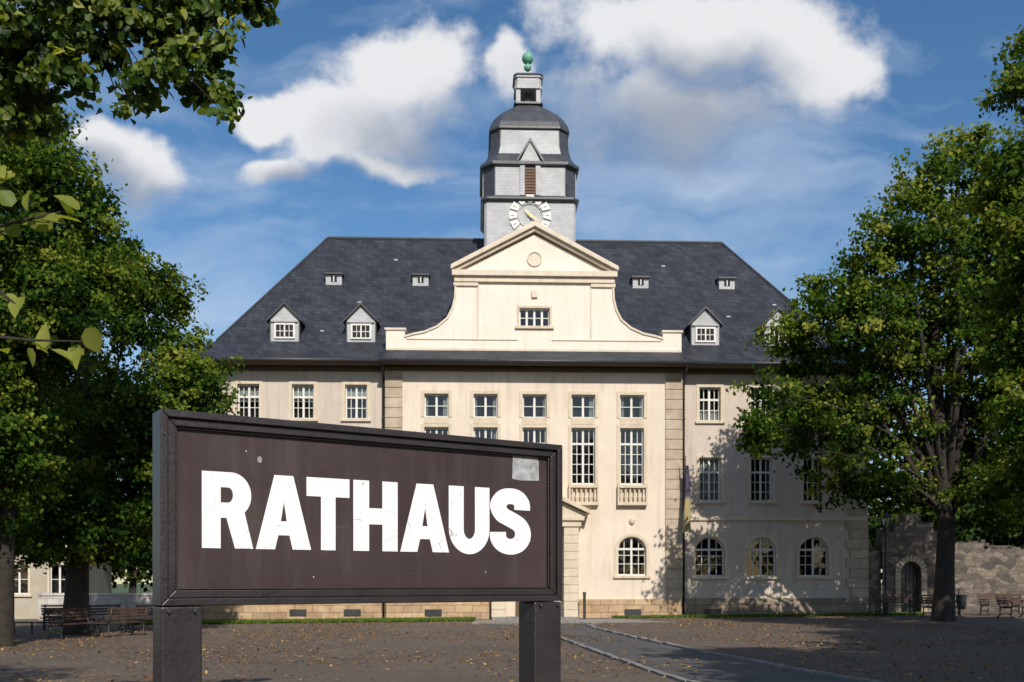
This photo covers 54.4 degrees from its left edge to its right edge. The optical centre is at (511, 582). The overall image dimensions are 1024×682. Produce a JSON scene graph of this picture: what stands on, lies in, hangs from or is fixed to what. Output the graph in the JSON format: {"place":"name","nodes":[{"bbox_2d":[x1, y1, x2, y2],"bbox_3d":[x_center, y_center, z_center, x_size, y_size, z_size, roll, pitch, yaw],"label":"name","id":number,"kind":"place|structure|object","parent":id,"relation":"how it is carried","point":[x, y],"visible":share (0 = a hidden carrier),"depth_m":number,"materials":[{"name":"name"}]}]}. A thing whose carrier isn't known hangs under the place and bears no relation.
{"place":"outdoors","nodes":[
{"label":"outdoors","id":0,"kind":"place"},
{"bbox_2d":[0,584,1023,681],"bbox_3d":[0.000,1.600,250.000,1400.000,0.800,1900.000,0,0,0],"label":"ground","id":1,"kind":"structure","parent":0,"point":[411,670],"depth_m":23.39,"materials":[{"name":"gravel"}]},
{"bbox_2d":[15,622,60,633],"bbox_3d":[-17.600,1.607,34.000,4.861,0.526,0.070,0,0,0],"label":"rail fence","id":2,"kind":"object","parent":1,"relation":"on","point":[32,625],"visible":0.23,"depth_m":33.97,"materials":[{"name":"metal"}]},
{"bbox_2d":[14,536,111,618],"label":"walls","id":3,"kind":"structure","parent":1,"relation":"on","point":[100,580],"depth_m":50.24,"materials":[{"name":"beige paint"}]},
{"bbox_2d":[14,594,31,596],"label":"sills","id":4,"kind":"structure","parent":3,"relation":"attached to","point":[22,595],"depth_m":49.98,"materials":[{"name":"stone"}]},
{"bbox_2d":[14,564,64,593],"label":"window frames","id":5,"kind":"structure","parent":3,"relation":"attached to","point":[51,579],"depth_m":50.51,"materials":[{"name":"white wood"}]},
{"bbox_2d":[15,563,63,593],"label":"window surrounds","id":6,"kind":"object","parent":3,"relation":"attached to","point":[48,580],"visible":0.1,"depth_m":50.29,"materials":[{"name":"stone"}]},
{"bbox_2d":[14,566,65,592],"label":"room backs","id":7,"kind":"object","parent":3,"relation":"attached to","point":[55,583],"visible":0.04,"depth_m":51.04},
{"bbox_2d":[40,605,90,630],"bbox_3d":[-16.619,1.305,37.051,1.700,0.955,0.745,0,0,-20],"label":"park bench","id":8,"kind":"object","parent":1,"relation":"on","point":[44,619],"visible":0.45,"depth_m":37.08,"materials":[{"name":"brown wood"}]},
{"bbox_2d":[43,607,101,639],"bbox_3d":[-13.649,1.275,31.023,0.745,0.955,1.700,0,0,25],"label":"park bench","id":9,"kind":"object","parent":1,"relation":"on","point":[61,619],"visible":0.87,"depth_m":31.02,"materials":[{"name":"brown wood"}]},
{"bbox_2d":[0,86,160,646],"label":"linden tree","id":10,"kind":"object","parent":1,"relation":"on","point":[58,277],"visible":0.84,"depth_m":26.15,"materials":[{"name":"green plant"}]},
{"bbox_2d":[37,593,152,619],"bbox_3d":[-18.500,1.310,48.500,9.100,1.580,0.520,0,0,0],"label":"masonry","id":11,"kind":"object","parent":1,"relation":"on","point":[134,599],"visible":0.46,"depth_m":48.30,"materials":[{"name":"stone"}]},
{"bbox_2d":[89,604,130,630],"bbox_3d":[-14.647,1.285,36.027,0.745,0.955,1.700,0,0,30],"label":"park bench","id":12,"kind":"object","parent":1,"relation":"on","point":[105,610],"visible":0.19,"depth_m":36.10,"materials":[{"name":"brown wood"}]},
{"bbox_2d":[94,607,149,637],"bbox_3d":[-12.451,1.264,31.777,0.745,0.955,1.700,0,0,25],"label":"park bench","id":13,"kind":"object","parent":1,"relation":"on","point":[141,615],"visible":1,"depth_m":31.55,"materials":[{"name":"brown wood"}]},
{"bbox_2d":[116,599,130,632],"bbox_3d":[-13.200,1.207,33.800,0.471,1.250,0.471,0,0,-34],"label":"litter bin","id":14,"kind":"object","parent":1,"relation":"on","point":[125,624],"visible":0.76,"depth_m":33.67,"materials":[{"name":"metal"}]},
{"bbox_2d":[15,228,249,635],"bbox_3d":[-13.949,-4.673,33.019,11.140,13.436,7.293,0,0,35],"label":"linden tree","id":15,"kind":"object","parent":1,"relation":"on","point":[98,520],"visible":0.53,"depth_m":31.80,"materials":[{"name":"green plant"}]},
{"bbox_2d":[0,0,280,369],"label":"linden tree","id":16,"kind":"object","parent":1,"relation":"on","point":[39,51],"visible":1,"depth_m":7.80,"materials":[{"name":"green plant"}]},
{"bbox_2d":[136,605,155,630],"bbox_3d":[-12.653,1.265,35.509,0.745,0.955,1.700,0,0,10],"label":"park bench","id":17,"kind":"object","parent":1,"relation":"on","point":[150,612],"visible":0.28,"depth_m":34.85,"materials":[{"name":"brown wood"}]},
{"bbox_2d":[153,408,561,681],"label":"town hall sign","id":18,"kind":"object","parent":1,"relation":"on","point":[248,510],"visible":1,"depth_m":4.46,"materials":[{"name":"brown paint"}]},
{"bbox_2d":[0,615,1023,681],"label":"fallen leaves","id":19,"kind":"object","parent":1,"relation":"on","point":[575,656],"visible":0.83,"depth_m":25.07,"materials":[{"name":"brown plant"}]},
{"bbox_2d":[130,612,926,624],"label":"grass","id":20,"kind":"structure","parent":1,"relation":"on","point":[333,620],"depth_m":42.59,"materials":[{"name":"green plant"}]},
{"bbox_2d":[182,48,883,619],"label":"town hall","id":21,"kind":"structure","parent":1,"relation":"on","point":[614,368],"depth_m":44.19,"materials":[{"name":"paint"}]},
{"bbox_2d":[515,602,518,615],"bbox_3d":[0.982,-0.150,43.945,1.700,3.300,0.110,0,0,-2],"label":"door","id":22,"kind":"structure","parent":21,"relation":"in","point":[516,603],"depth_m":43.89,"materials":[{"name":"brown wood"}]},
{"bbox_2d":[238,276,826,575],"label":"window frames","id":23,"kind":"structure","parent":21,"relation":"in","point":[249,396],"depth_m":44.06,"materials":[{"name":"paint"}]},
{"bbox_2d":[682,456,690,538],"bbox_3d":[7.531,-3.700,43.401,0.294,3.606,0.584,0,0,-21],"label":"flag on pole","id":24,"kind":"object","parent":21,"relation":"attached to","point":[687,512],"visible":1,"depth_m":43.26,"materials":[{"name":"yellow fabric"}]},
{"bbox_2d":[112,473,1023,592],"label":"distant trees","id":25,"kind":"object","parent":1,"relation":"on","point":[972,533],"visible":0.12,"depth_m":62.63,"materials":[{"name":"green plant"}]},
{"bbox_2d":[583,592,585,618],"bbox_3d":[3.100,1.095,42.600,0.150,1.350,0.130,0,0,0],"label":"notice post","id":26,"kind":"object","parent":1,"relation":"on","point":[584,605],"visible":0.89,"depth_m":42.55,"materials":[{"name":"metal"}]},
{"bbox_2d":[479,623,699,681],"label":"path kerb","id":27,"kind":"structure","parent":1,"relation":"on","point":[642,666],"depth_m":19.42,"materials":[{"name":"stone"}]},
{"bbox_2d":[586,622,881,681],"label":"path kerb","id":28,"kind":"structure","parent":1,"relation":"on","point":[828,674],"depth_m":19.61,"materials":[{"name":"stone"}]},
{"bbox_2d":[722,116,1023,621],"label":"linden tree","id":29,"kind":"object","parent":1,"relation":"on","point":[944,483],"visible":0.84,"depth_m":36.51,"materials":[{"name":"green plant"}]},
{"bbox_2d":[880,512,891,615],"bbox_3d":[16.150,-0.742,43.000,0.499,4.560,0.499,0,0,-22],"label":"street lamp","id":30,"kind":"object","parent":1,"relation":"on","point":[886,608],"visible":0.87,"depth_m":42.95,"materials":[{"name":"metal"}]},
{"bbox_2d":[872,594,917,616],"bbox_3d":[16.300,0.976,42.354,1.700,0.955,0.745,0,0,0],"label":"park bench","id":31,"kind":"object","parent":1,"relation":"on","point":[880,601],"visible":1,"depth_m":42.57,"materials":[{"name":"brown wood"}]},
{"bbox_2d":[918,594,962,616],"bbox_3d":[17.482,0.964,40.551,1.700,0.955,0.745,0,0,-20],"label":"park bench","id":32,"kind":"object","parent":1,"relation":"on","point":[923,602],"visible":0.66,"depth_m":40.52,"materials":[{"name":"brown wood"}]},
{"bbox_2d":[867,513,1023,611],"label":"masonry","id":33,"kind":"object","parent":1,"relation":"on","point":[981,566],"visible":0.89,"depth_m":47.64,"materials":[{"name":"stone"}]},
{"bbox_2d":[901,562,916,611],"bbox_3d":[18.939,0.450,47.744,1.000,2.900,0.100,0,0,-4],"label":"gate door","id":34,"kind":"structure","parent":33,"relation":"attached to","point":[908,577],"depth_m":47.71,"materials":[{"name":"metal"}]},
{"bbox_2d":[895,555,926,611],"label":"arch stones","id":35,"kind":"object","parent":33,"relation":"attached to","point":[906,559],"visible":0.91,"depth_m":47.28,"materials":[{"name":"stone"}]},
{"bbox_2d":[955,589,967,615],"bbox_3d":[18.600,0.889,41.200,0.471,1.250,0.471,0,0,34],"label":"litter bin","id":36,"kind":"object","parent":1,"relation":"on","point":[962,599],"visible":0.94,"depth_m":41.04,"materials":[{"name":"metal"}]},
{"bbox_2d":[948,24,1023,522],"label":"linden tree","id":37,"kind":"object","parent":1,"relation":"on","point":[999,202],"visible":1,"depth_m":25.65,"materials":[{"name":"green plant"}]},
{"bbox_2d":[976,593,1020,615],"bbox_3d":[20.591,0.933,42.053,1.700,0.955,0.745,0,0,-10],"label":"park bench","id":38,"kind":"object","parent":1,"relation":"on","point":[984,599],"visible":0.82,"depth_m":42.20,"materials":[{"name":"brown wood"}]},
{"bbox_2d":[995,594,1023,618],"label":"park bench","id":39,"kind":"object","parent":1,"relation":"on","point":[1003,602],"visible":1,"depth_m":39.00,"materials":[{"name":"brown wood"}]},
{"bbox_2d":[0,0,1023,583],"label":"sky","id":40,"kind":"structure","parent":0,"point":[758,128],"materials":[{"name":"blue"}]},
{"bbox_2d":[472,619,668,623],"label":"forecourt paving","id":41,"kind":"structure","parent":0,"point":[577,621],"depth_m":39.89,"materials":[{"name":"grey stone"}]},
{"bbox_2d":[503,623,857,681],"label":"asphalt path","id":42,"kind":"structure","parent":0,"point":[703,662],"depth_m":19.47,"materials":[{"name":"grey asphalt"}]}
]}

